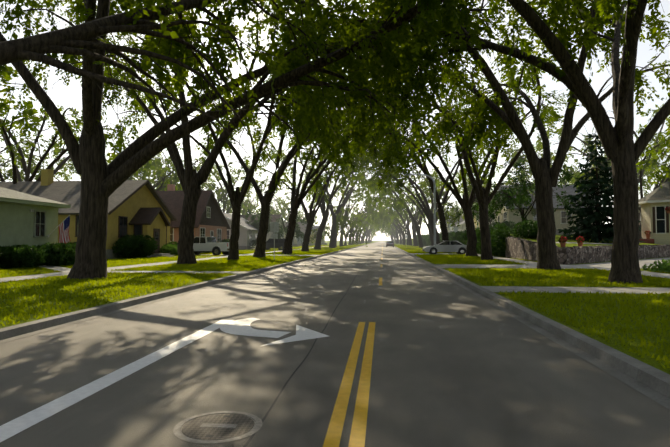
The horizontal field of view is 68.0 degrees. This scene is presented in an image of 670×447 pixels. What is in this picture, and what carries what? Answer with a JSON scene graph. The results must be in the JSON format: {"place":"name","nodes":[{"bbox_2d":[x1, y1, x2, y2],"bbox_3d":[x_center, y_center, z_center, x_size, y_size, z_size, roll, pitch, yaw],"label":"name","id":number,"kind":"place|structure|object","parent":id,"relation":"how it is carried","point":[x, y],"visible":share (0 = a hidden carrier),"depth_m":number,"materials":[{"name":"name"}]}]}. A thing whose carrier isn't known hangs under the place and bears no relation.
{"place":"outdoors","nodes":[
{"label":"outdoors","id":0,"kind":"place"},
{"bbox_2d":[0,262,277,325],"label":"grass","id":1,"kind":"structure","parent":0,"point":[21,271],"depth_m":15.77,"materials":[{"name":"green plant"}]},
{"bbox_2d":[0,241,669,446],"bbox_3d":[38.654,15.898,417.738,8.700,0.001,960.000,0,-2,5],"label":"road","id":2,"kind":"structure","parent":0,"point":[454,364],"depth_m":5.79,"materials":[{"name":"grey asphalt"}]},
{"bbox_2d":[0,243,382,446],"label":"road markings","id":3,"kind":"object","parent":2,"relation":"on","point":[9,429],"visible":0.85,"depth_m":5.40,"materials":[{"name":"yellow paint"}]},
{"bbox_2d":[173,411,262,443],"bbox_3d":[-0.963,1.676,4.111,0.720,0.006,0.720,0,-2,5],"label":"manhole cover","id":4,"kind":"object","parent":2,"relation":"on","point":[217,427],"visible":1,"depth_m":4.07,"materials":[{"name":"metal"}]},
{"bbox_2d":[0,241,669,409],"bbox_3d":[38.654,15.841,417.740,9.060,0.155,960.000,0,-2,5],"label":"kerb","id":5,"kind":"structure","parent":2,"relation":"on","point":[651,382],"depth_m":8.50,"materials":[{"name":"concrete"}]},
{"bbox_2d":[0,241,669,374],"bbox_3d":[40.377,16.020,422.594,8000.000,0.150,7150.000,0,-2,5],"label":"ground","id":6,"kind":"structure","parent":0,"point":[650,361],"depth_m":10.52,"materials":[{"name":"green plant"}]},
{"bbox_2d":[0,244,47,267],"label":"green shrub","id":7,"kind":"object","parent":6,"relation":"on","point":[19,256],"visible":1,"depth_m":24.96,"materials":[{"name":"green plant"}]},
{"bbox_2d":[0,187,70,265],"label":"green house","id":8,"kind":"structure","parent":6,"relation":"on","point":[28,219],"depth_m":27.79,"materials":[{"name":"green paint"}]},
{"bbox_2d":[47,215,70,243],"bbox_3d":[-16.343,0.555,29.416,1.443,2.159,0.196,0,-2,5],"label":"us flag","id":9,"kind":"object","parent":8,"relation":"attached to","point":[64,237],"visible":0.88,"depth_m":29.41,"materials":[{"name":"fabric"}]},
{"bbox_2d":[0,129,70,181],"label":"elm tree","id":10,"kind":"object","parent":6,"relation":"on","point":[10,173],"visible":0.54,"depth_m":61.72,"materials":[{"name":"green plant"}]},
{"bbox_2d":[0,83,110,180],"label":"elm tree","id":11,"kind":"object","parent":6,"relation":"on","point":[26,168],"visible":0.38,"depth_m":52.08,"materials":[{"name":"green plant"}]},
{"bbox_2d":[37,242,75,265],"bbox_3d":[-15.838,1.736,28.510,3.916,1.376,2.802,-1,-2,26],"label":"green shrub","id":12,"kind":"object","parent":6,"relation":"on","point":[58,253],"visible":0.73,"depth_m":27.52,"materials":[{"name":"green plant"}]},
{"bbox_2d":[0,65,125,183],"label":"elm tree","id":13,"kind":"object","parent":6,"relation":"on","point":[6,71],"visible":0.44,"depth_m":43.54,"materials":[{"name":"green plant"}]},
{"bbox_2d":[0,169,176,258],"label":"yellow house","id":14,"kind":"structure","parent":6,"relation":"on","point":[137,207],"depth_m":42.55,"materials":[{"name":"paint"}]},
{"bbox_2d":[12,139,165,190],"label":"elm tree","id":15,"kind":"object","parent":6,"relation":"on","point":[63,173],"visible":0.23,"depth_m":67.90,"materials":[{"name":"green plant"}]},
{"bbox_2d":[59,106,173,186],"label":"elm tree","id":16,"kind":"object","parent":6,"relation":"on","point":[72,165],"visible":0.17,"depth_m":78.39,"materials":[{"name":"green plant"}]},
{"bbox_2d":[112,234,158,257],"bbox_3d":[-16.514,1.845,40.611,3.313,1.992,3.865,-2,-3,38],"label":"shrub","id":17,"kind":"object","parent":6,"relation":"on","point":[136,246],"visible":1,"depth_m":39.87,"materials":[{"name":"green plant"}]},
{"bbox_2d":[106,136,207,190],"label":"elm tree","id":18,"kind":"object","parent":6,"relation":"on","point":[144,173],"visible":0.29,"depth_m":69.24,"materials":[{"name":"green plant"}]},
{"bbox_2d":[105,150,224,189],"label":"elm tree","id":19,"kind":"object","parent":6,"relation":"on","point":[156,161],"visible":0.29,"depth_m":81.76,"materials":[{"name":"green plant"}]},
{"bbox_2d":[160,244,177,254],"bbox_3d":[-15.580,2.465,46.497,2.929,1.148,4.714,1,-2,-25],"label":"yellow shrub","id":20,"kind":"object","parent":6,"relation":"on","point":[171,249],"visible":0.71,"depth_m":45.03,"materials":[{"name":"green plant"}]},
{"bbox_2d":[128,142,217,187],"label":"elm tree","id":21,"kind":"object","parent":6,"relation":"on","point":[214,167],"visible":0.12,"depth_m":82.99,"materials":[{"name":"green plant"}]},
{"bbox_2d":[147,169,230,209],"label":"elm tree","id":22,"kind":"object","parent":6,"relation":"on","point":[224,201],"depth_m":99.19,"materials":[{"name":"green plant"}]},
{"bbox_2d":[0,0,384,187],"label":"elm tree","id":23,"kind":"object","parent":6,"relation":"on","point":[171,36],"visible":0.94,"depth_m":13.36,"materials":[{"name":"green plant"}]},
{"bbox_2d":[157,184,230,252],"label":"salmon house","id":24,"kind":"structure","parent":6,"relation":"on","point":[210,220],"depth_m":60.47,"materials":[{"name":"paint"}]},
{"bbox_2d":[165,176,228,199],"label":"elm tree","id":25,"kind":"object","parent":6,"relation":"on","point":[218,190],"visible":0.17,"depth_m":105.24,"materials":[{"name":"green plant"}]},
{"bbox_2d":[82,0,352,259],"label":"elm tree","id":26,"kind":"object","parent":6,"relation":"on","point":[236,196],"visible":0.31,"depth_m":35.41,"materials":[{"name":"green plant"}]},
{"bbox_2d":[183,156,260,212],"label":"elm tree","id":27,"kind":"object","parent":6,"relation":"on","point":[238,172],"visible":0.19,"depth_m":107.68,"materials":[{"name":"green plant"}]},
{"bbox_2d":[107,249,337,263],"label":"grass","id":28,"kind":"structure","parent":6,"relation":"on","point":[268,259],"depth_m":38.30,"materials":[{"name":"green plant"}]},
{"bbox_2d":[193,167,252,211],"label":"elm tree","id":29,"kind":"object","parent":6,"relation":"on","point":[225,194],"visible":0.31,"depth_m":106.12,"materials":[{"name":"green plant"}]},
{"bbox_2d":[207,184,257,214],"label":"elm tree","id":30,"kind":"object","parent":6,"relation":"on","point":[248,205],"visible":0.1,"depth_m":134.30,"materials":[{"name":"green plant"}]},
{"bbox_2d":[219,197,251,214],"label":"elm tree","id":31,"kind":"object","parent":6,"relation":"on","point":[243,208],"visible":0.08,"depth_m":120.69,"materials":[{"name":"green plant"}]},
{"bbox_2d":[223,212,257,249],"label":"house","id":32,"kind":"structure","parent":6,"relation":"on","point":[248,233],"depth_m":76.77,"materials":[{"name":"white paint"}]},
{"bbox_2d":[217,192,283,213],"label":"elm tree","id":33,"kind":"object","parent":6,"relation":"on","point":[251,205],"visible":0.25,"depth_m":144.11,"materials":[{"name":"green plant"}]},
{"bbox_2d":[240,214,285,239],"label":"house","id":34,"kind":"structure","parent":6,"relation":"on","point":[276,216],"depth_m":97.89,"materials":[{"name":"white paint"}]},
{"bbox_2d":[241,194,288,214],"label":"elm tree","id":35,"kind":"object","parent":6,"relation":"on","point":[253,204],"visible":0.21,"depth_m":175.23,"materials":[{"name":"green plant"}]},
{"bbox_2d":[243,197,288,217],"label":"elm tree","id":36,"kind":"object","parent":6,"relation":"on","point":[282,203],"visible":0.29,"depth_m":159.10,"materials":[{"name":"green plant"}]},
{"bbox_2d":[245,206,288,221],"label":"elm tree","id":37,"kind":"object","parent":6,"relation":"on","point":[278,211],"visible":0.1,"depth_m":170.64,"materials":[{"name":"green plant"}]},
{"bbox_2d":[132,4,405,257],"bbox_3d":[-4.617,-6.367,43.493,24.863,19.151,16.764,-2,-3,41],"label":"elm tree","id":38,"kind":"object","parent":6,"relation":"on","point":[265,203],"visible":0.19,"depth_m":42.34,"materials":[{"name":"green plant"}]},
{"bbox_2d":[50,0,488,263],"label":"elm tree","id":39,"kind":"object","parent":6,"relation":"on","point":[191,180],"visible":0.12,"depth_m":29.98,"materials":[{"name":"green plant"}]},
{"bbox_2d":[270,222,278,259],"bbox_3d":[-4.326,1.259,35.376,0.600,2.750,0.068,0,-2,5],"label":"sign post","id":40,"kind":"object","parent":6,"relation":"on","point":[274,227],"visible":0.88,"depth_m":35.42,"materials":[{"name":"metal"}]},
{"bbox_2d":[266,238,284,249],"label":"dark suv","id":41,"kind":"object","parent":6,"relation":"on","point":[279,243],"visible":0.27,"depth_m":71.33,"materials":[{"name":"grey paint"}]},
{"bbox_2d":[255,191,300,221],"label":"elm tree","id":42,"kind":"object","parent":6,"relation":"on","point":[287,203],"visible":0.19,"depth_m":174.08,"materials":[{"name":"green plant"}]},
{"bbox_2d":[245,203,312,248],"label":"round tree","id":43,"kind":"object","parent":6,"relation":"on","point":[255,224],"visible":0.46,"depth_m":83.90,"materials":[{"name":"green plant"}]},
{"bbox_2d":[285,233,298,245],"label":"house","id":44,"kind":"structure","parent":6,"relation":"on","point":[294,243],"depth_m":117.46,"materials":[{"name":"beige paint"}]},
{"bbox_2d":[285,222,311,245],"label":"house","id":45,"kind":"structure","parent":6,"relation":"on","point":[302,229],"depth_m":129.66,"materials":[{"name":"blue paint"}]},
{"bbox_2d":[254,245,360,249],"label":"grass","id":46,"kind":"structure","parent":6,"relation":"on","point":[338,247],"depth_m":95.36,"materials":[{"name":"green plant"}]},
{"bbox_2d":[240,140,391,250],"bbox_3d":[-0.466,-5.437,63.040,21.014,18.635,20.670,2,-3,-39],"label":"elm tree","id":47,"kind":"object","parent":6,"relation":"on","point":[323,188],"visible":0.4,"depth_m":63.25,"materials":[{"name":"green plant"}]},
{"bbox_2d":[312,226,326,244],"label":"house","id":48,"kind":"structure","parent":6,"relation":"on","point":[317,227],"depth_m":169.25,"materials":[{"name":"white paint"}]},
{"bbox_2d":[279,151,379,247],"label":"elm tree","id":49,"kind":"object","parent":6,"relation":"on","point":[334,217],"visible":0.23,"depth_m":90.31,"materials":[{"name":"green plant"}]},
{"bbox_2d":[0,0,663,279],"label":"elm tree","id":50,"kind":"object","parent":6,"relation":"on","point":[102,181],"visible":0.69,"depth_m":18.64,"materials":[{"name":"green plant"}]},
{"bbox_2d":[265,111,400,249],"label":"elm tree","id":51,"kind":"object","parent":6,"relation":"on","point":[325,213],"visible":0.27,"depth_m":74.00,"materials":[{"name":"green plant"}]},
{"bbox_2d":[310,201,367,247],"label":"tree","id":52,"kind":"object","parent":6,"relation":"on","point":[345,219],"visible":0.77,"depth_m":93.71,"materials":[{"name":"green plant"}]},
{"bbox_2d":[298,166,380,246],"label":"elm tree","id":53,"kind":"object","parent":6,"relation":"on","point":[347,198],"visible":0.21,"depth_m":103.08,"materials":[{"name":"green plant"}]},
{"bbox_2d":[301,183,380,245],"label":"elm tree","id":54,"kind":"object","parent":6,"relation":"on","point":[347,214],"visible":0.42,"depth_m":110.91,"materials":[{"name":"green plant"}]},
{"bbox_2d":[275,105,414,253],"bbox_3d":[0.498,-5.567,51.518,16.187,18.103,15.940,0,-2,5],"label":"elm tree","id":55,"kind":"object","parent":6,"relation":"on","point":[296,201],"visible":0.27,"depth_m":51.43,"materials":[{"name":"green plant"}]},
{"bbox_2d":[329,201,379,244],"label":"elm tree","id":56,"kind":"object","parent":6,"relation":"on","point":[369,206],"visible":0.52,"depth_m":141.07,"materials":[{"name":"green plant"}]},
{"bbox_2d":[342,215,371,245],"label":"elm tree","id":57,"kind":"object","parent":6,"relation":"on","point":[355,222],"visible":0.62,"depth_m":121.08,"materials":[{"name":"green plant"}]},
{"bbox_2d":[331,206,383,242],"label":"elm tree","id":58,"kind":"object","parent":6,"relation":"on","point":[356,210],"visible":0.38,"depth_m":183.73,"materials":[{"name":"green plant"}]},
{"bbox_2d":[336,203,381,244],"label":"elm tree","id":59,"kind":"object","parent":6,"relation":"on","point":[367,214],"visible":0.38,"depth_m":160.63,"materials":[{"name":"green plant"}]},
{"bbox_2d":[333,185,387,244],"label":"elm tree","id":60,"kind":"object","parent":6,"relation":"on","point":[364,212],"visible":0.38,"depth_m":151.04,"materials":[{"name":"green plant"}]},
{"bbox_2d":[345,204,380,243],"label":"elm tree","id":61,"kind":"object","parent":6,"relation":"on","point":[364,225],"visible":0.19,"depth_m":205.52,"materials":[{"name":"green plant"}]},
{"bbox_2d":[344,203,389,244],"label":"elm tree","id":62,"kind":"object","parent":6,"relation":"on","point":[375,226],"visible":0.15,"depth_m":176.62,"materials":[{"name":"green plant"}]},
{"bbox_2d":[358,219,381,243],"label":"elm tree","id":63,"kind":"object","parent":6,"relation":"on","point":[371,230],"visible":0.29,"depth_m":229.64,"materials":[{"name":"green plant"}]},
{"bbox_2d":[369,186,414,245],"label":"elm tree","id":64,"kind":"object","parent":6,"relation":"on","point":[406,225],"visible":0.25,"depth_m":134.73,"materials":[{"name":"green plant"}]},
{"bbox_2d":[377,211,408,243],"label":"elm tree","id":65,"kind":"object","parent":6,"relation":"on","point":[396,234],"visible":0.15,"depth_m":225.84,"materials":[{"name":"green plant"}]},
{"bbox_2d":[373,206,423,244],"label":"elm tree","id":66,"kind":"object","parent":6,"relation":"on","point":[399,220],"visible":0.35,"depth_m":163.63,"materials":[{"name":"green plant"}]},
{"bbox_2d":[377,211,419,243],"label":"elm tree","id":67,"kind":"object","parent":6,"relation":"on","point":[379,222],"visible":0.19,"depth_m":204.16,"materials":[{"name":"green plant"}]},
{"bbox_2d":[365,202,433,244],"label":"elm tree","id":68,"kind":"object","parent":6,"relation":"on","point":[397,221],"visible":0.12,"depth_m":175.65,"materials":[{"name":"green plant"}]},
{"bbox_2d":[381,214,418,232],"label":"elm tree","id":69,"kind":"object","parent":6,"relation":"on","point":[383,226],"visible":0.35,"depth_m":193.56,"materials":[{"name":"green plant"}]},
{"bbox_2d":[360,171,440,247],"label":"elm tree","id":70,"kind":"object","parent":6,"relation":"on","point":[394,206],"visible":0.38,"depth_m":94.74,"materials":[{"name":"green plant"}]},
{"bbox_2d":[378,188,423,233],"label":"elm tree","id":71,"kind":"object","parent":6,"relation":"on","point":[412,207],"visible":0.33,"depth_m":105.58,"materials":[{"name":"green plant"}]},
{"bbox_2d":[378,203,424,244],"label":"elm tree","id":72,"kind":"object","parent":6,"relation":"on","point":[396,216],"visible":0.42,"depth_m":144.20,"materials":[{"name":"green plant"}]},
{"bbox_2d":[394,245,422,249],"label":"grass","id":73,"kind":"structure","parent":6,"relation":"on","point":[410,247],"depth_m":94.57,"materials":[{"name":"green plant"}]},
{"bbox_2d":[370,159,451,245],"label":"elm tree","id":74,"kind":"object","parent":6,"relation":"on","point":[415,242],"visible":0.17,"depth_m":122.07,"materials":[{"name":"green plant"}]},
{"bbox_2d":[349,88,477,252],"bbox_3d":[8.525,-5.719,57.287,16.323,18.802,21.869,-1,-2,27],"label":"elm tree","id":75,"kind":"object","parent":6,"relation":"on","point":[400,184],"visible":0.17,"depth_m":56.19,"materials":[{"name":"green plant"}]},
{"bbox_2d":[335,134,494,243],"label":"elm tree","id":76,"kind":"object","parent":6,"relation":"on","point":[429,215],"visible":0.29,"depth_m":69.15,"materials":[{"name":"green plant"}]},
{"bbox_2d":[404,174,435,244],"bbox_3d":[9.256,-1.073,53.847,3.420,8.720,0.340,0,-2,5],"label":"street lamp","id":77,"kind":"object","parent":6,"relation":"on","point":[433,180],"visible":0.94,"depth_m":53.65,"materials":[{"name":"metal"}]},
{"bbox_2d":[174,0,669,283],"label":"elm tree","id":78,"kind":"object","parent":6,"relation":"on","point":[623,150],"visible":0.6,"depth_m":17.13,"materials":[{"name":"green plant"}]},
{"bbox_2d":[359,167,486,245],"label":"elm tree","id":79,"kind":"object","parent":6,"relation":"on","point":[424,188],"visible":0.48,"depth_m":80.36,"materials":[{"name":"green plant"}]},
{"bbox_2d":[336,2,568,259],"bbox_3d":[9.118,-5.986,35.917,19.741,17.868,17.735,2,-3,-41],"label":"elm tree","id":80,"kind":"object","parent":6,"relation":"on","point":[444,121],"visible":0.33,"depth_m":31.49,"materials":[{"name":"green plant"}]},
{"bbox_2d":[338,57,569,255],"bbox_3d":[10.796,-5.431,42.955,22.271,17.241,18.757,0,-2,5],"label":"elm tree","id":81,"kind":"object","parent":6,"relation":"on","point":[466,201],"visible":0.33,"depth_m":43.57,"materials":[{"name":"green plant"}]},
{"bbox_2d":[456,230,466,243],"bbox_3d":[16.278,2.079,60.847,2.579,2.820,5.179,0,-2,5],"label":"hedge","id":82,"kind":"object","parent":6,"relation":"on","point":[461,234],"visible":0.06,"depth_m":60.62,"materials":[{"name":"green plant"}]},
{"bbox_2d":[255,0,669,269],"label":"elm tree","id":83,"kind":"object","parent":6,"relation":"on","point":[545,176],"visible":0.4,"depth_m":24.44,"materials":[{"name":"green plant"}]},
{"bbox_2d":[405,249,536,263],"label":"grass","id":84,"kind":"structure","parent":6,"relation":"on","point":[447,259],"depth_m":36.05,"materials":[{"name":"green plant"}]},
{"bbox_2d":[476,230,480,253],"bbox_3d":[15.159,1.706,49.349,2.426,2.776,5.382,0,-2,5],"label":"hedge","id":85,"kind":"object","parent":6,"relation":"on","point":[478,244],"visible":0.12,"depth_m":49.28,"materials":[{"name":"green plant"}]},
{"bbox_2d":[489,222,516,256],"bbox_3d":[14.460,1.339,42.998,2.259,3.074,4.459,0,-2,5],"label":"hedge","id":86,"kind":"object","parent":6,"relation":"on","point":[500,232],"visible":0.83,"depth_m":42.55,"materials":[{"name":"green plant"}]},
{"bbox_2d":[505,237,669,264],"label":"stone retaining wall","id":87,"kind":"structure","parent":6,"relation":"on","point":[519,248],"depth_m":34.27,"materials":[{"name":"grey stone"}]},
{"bbox_2d":[641,259,669,271],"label":"bush","id":88,"kind":"object","parent":6,"relation":"on","point":[664,266],"visible":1,"depth_m":22.71,"materials":[{"name":"green plant"}]},
{"bbox_2d":[0,242,669,293],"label":"sidewalk","id":89,"kind":"structure","parent":0,"point":[600,266],"depth_m":22.69,"materials":[{"name":"grey concrete"}]},
{"bbox_2d":[193,237,228,254],"bbox_3d":[-12.496,2.214,48.487,5.720,1.870,2.080,-1,-2,17],"label":"pickup truck","id":90,"kind":"object","parent":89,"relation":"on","point":[200,244],"visible":0.6,"depth_m":47.52,"materials":[{"name":"white paint"}]},
{"bbox_2d":[423,241,466,253],"bbox_3d":[11.631,2.531,51.886,4.780,1.470,1.920,0,-2,5],"label":"silver sedan","id":91,"kind":"object","parent":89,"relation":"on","point":[457,247],"visible":0.88,"depth_m":51.05,"materials":[{"name":"grey paint"}]},
{"bbox_2d":[0,0,669,240],"label":"sky","id":92,"kind":"structure","parent":0,"point":[72,96],"materials":[{"name":"white"}]},
{"bbox_2d":[394,234,664,255],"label":"terrace lawn","id":93,"kind":"structure","parent":0,"point":[570,243],"depth_m":42.02,"materials":[{"name":"green plant"}]},
{"bbox_2d":[447,216,464,231],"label":"house","id":94,"kind":"structure","parent":93,"relation":"on","point":[455,229],"depth_m":140.79,"materials":[{"name":"blue paint"}]},
{"bbox_2d":[456,221,465,230],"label":"house","id":95,"kind":"structure","parent":93,"relation":"on","point":[462,226],"depth_m":123.36,"materials":[{"name":"white paint"}]},
{"bbox_2d":[437,161,536,229],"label":"tree","id":96,"kind":"object","parent":93,"relation":"on","point":[470,187],"visible":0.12,"depth_m":67.35,"materials":[{"name":"green plant"}]},
{"bbox_2d":[489,221,515,233],"bbox_3d":[21.306,0.551,62.882,3.001,1.818,4.397,1,-2,-26],"label":"shrub","id":97,"kind":"object","parent":93,"relation":"on","point":[508,224],"visible":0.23,"depth_m":61.98,"materials":[{"name":"green plant"}]},
{"bbox_2d":[454,159,585,224],"bbox_3d":[20.343,-3.032,53.626,12.123,9.068,14.173,-1,-2,25],"label":"round tree","id":98,"kind":"object","parent":93,"relation":"on","point":[519,192],"visible":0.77,"depth_m":50.44,"materials":[{"name":"green plant"}]},
{"bbox_2d":[512,220,537,238],"bbox_3d":[17.115,0.477,43.229,3.377,1.759,3.710,0,-2,5],"label":"shrub","id":99,"kind":"object","parent":93,"relation":"on","point":[527,228],"visible":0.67,"depth_m":42.69,"materials":[{"name":"green plant"}]},
{"bbox_2d":[491,185,594,234],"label":"house","id":100,"kind":"structure","parent":93,"relation":"on","point":[561,216],"depth_m":63.98,"materials":[{"name":"beige paint"}]},
{"bbox_2d":[490,138,603,196],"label":"elm tree","id":101,"kind":"object","parent":93,"relation":"on","point":[515,151],"visible":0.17,"depth_m":82.49,"materials":[{"name":"green plant"}]},
{"bbox_2d":[557,133,643,243],"bbox_3d":[24.075,-3.264,45.531,7.237,11.114,7.283,0,-2,5],"label":"spruce tree","id":102,"kind":"object","parent":93,"relation":"on","point":[592,226],"visible":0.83,"depth_m":44.81,"materials":[{"name":"green plant"}]},
{"bbox_2d":[533,103,669,183],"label":"elm tree","id":103,"kind":"object","parent":93,"relation":"on","point":[640,131],"visible":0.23,"depth_m":72.56,"materials":[{"name":"green plant"}]},
{"bbox_2d":[551,132,669,238],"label":"elm tree","id":104,"kind":"object","parent":93,"relation":"on","point":[640,176],"visible":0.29,"depth_m":55.75,"materials":[{"name":"green plant"}]},
{"bbox_2d":[559,143,667,195],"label":"elm tree","id":105,"kind":"object","parent":93,"relation":"on","point":[645,185],"visible":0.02,"depth_m":72.73,"materials":[{"name":"green plant"}]},
{"bbox_2d":[565,147,668,190],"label":"elm tree","id":106,"kind":"object","parent":93,"relation":"on","point":[575,160],"visible":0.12,"depth_m":96.94,"materials":[{"name":"green plant"}]},
{"bbox_2d":[572,160,669,213],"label":"elm tree","id":107,"kind":"object","parent":93,"relation":"on","point":[577,174],"visible":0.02,"depth_m":70.33,"materials":[{"name":"green plant"}]},
{"bbox_2d":[602,181,669,244],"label":"house","id":108,"kind":"structure","parent":93,"relation":"on","point":[654,217],"depth_m":49.41,"materials":[{"name":"beige paint"}]},
{"bbox_2d":[604,133,669,187],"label":"elm tree","id":109,"kind":"object","parent":93,"relation":"on","point":[656,154],"visible":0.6,"depth_m":52.36,"materials":[{"name":"green plant"}]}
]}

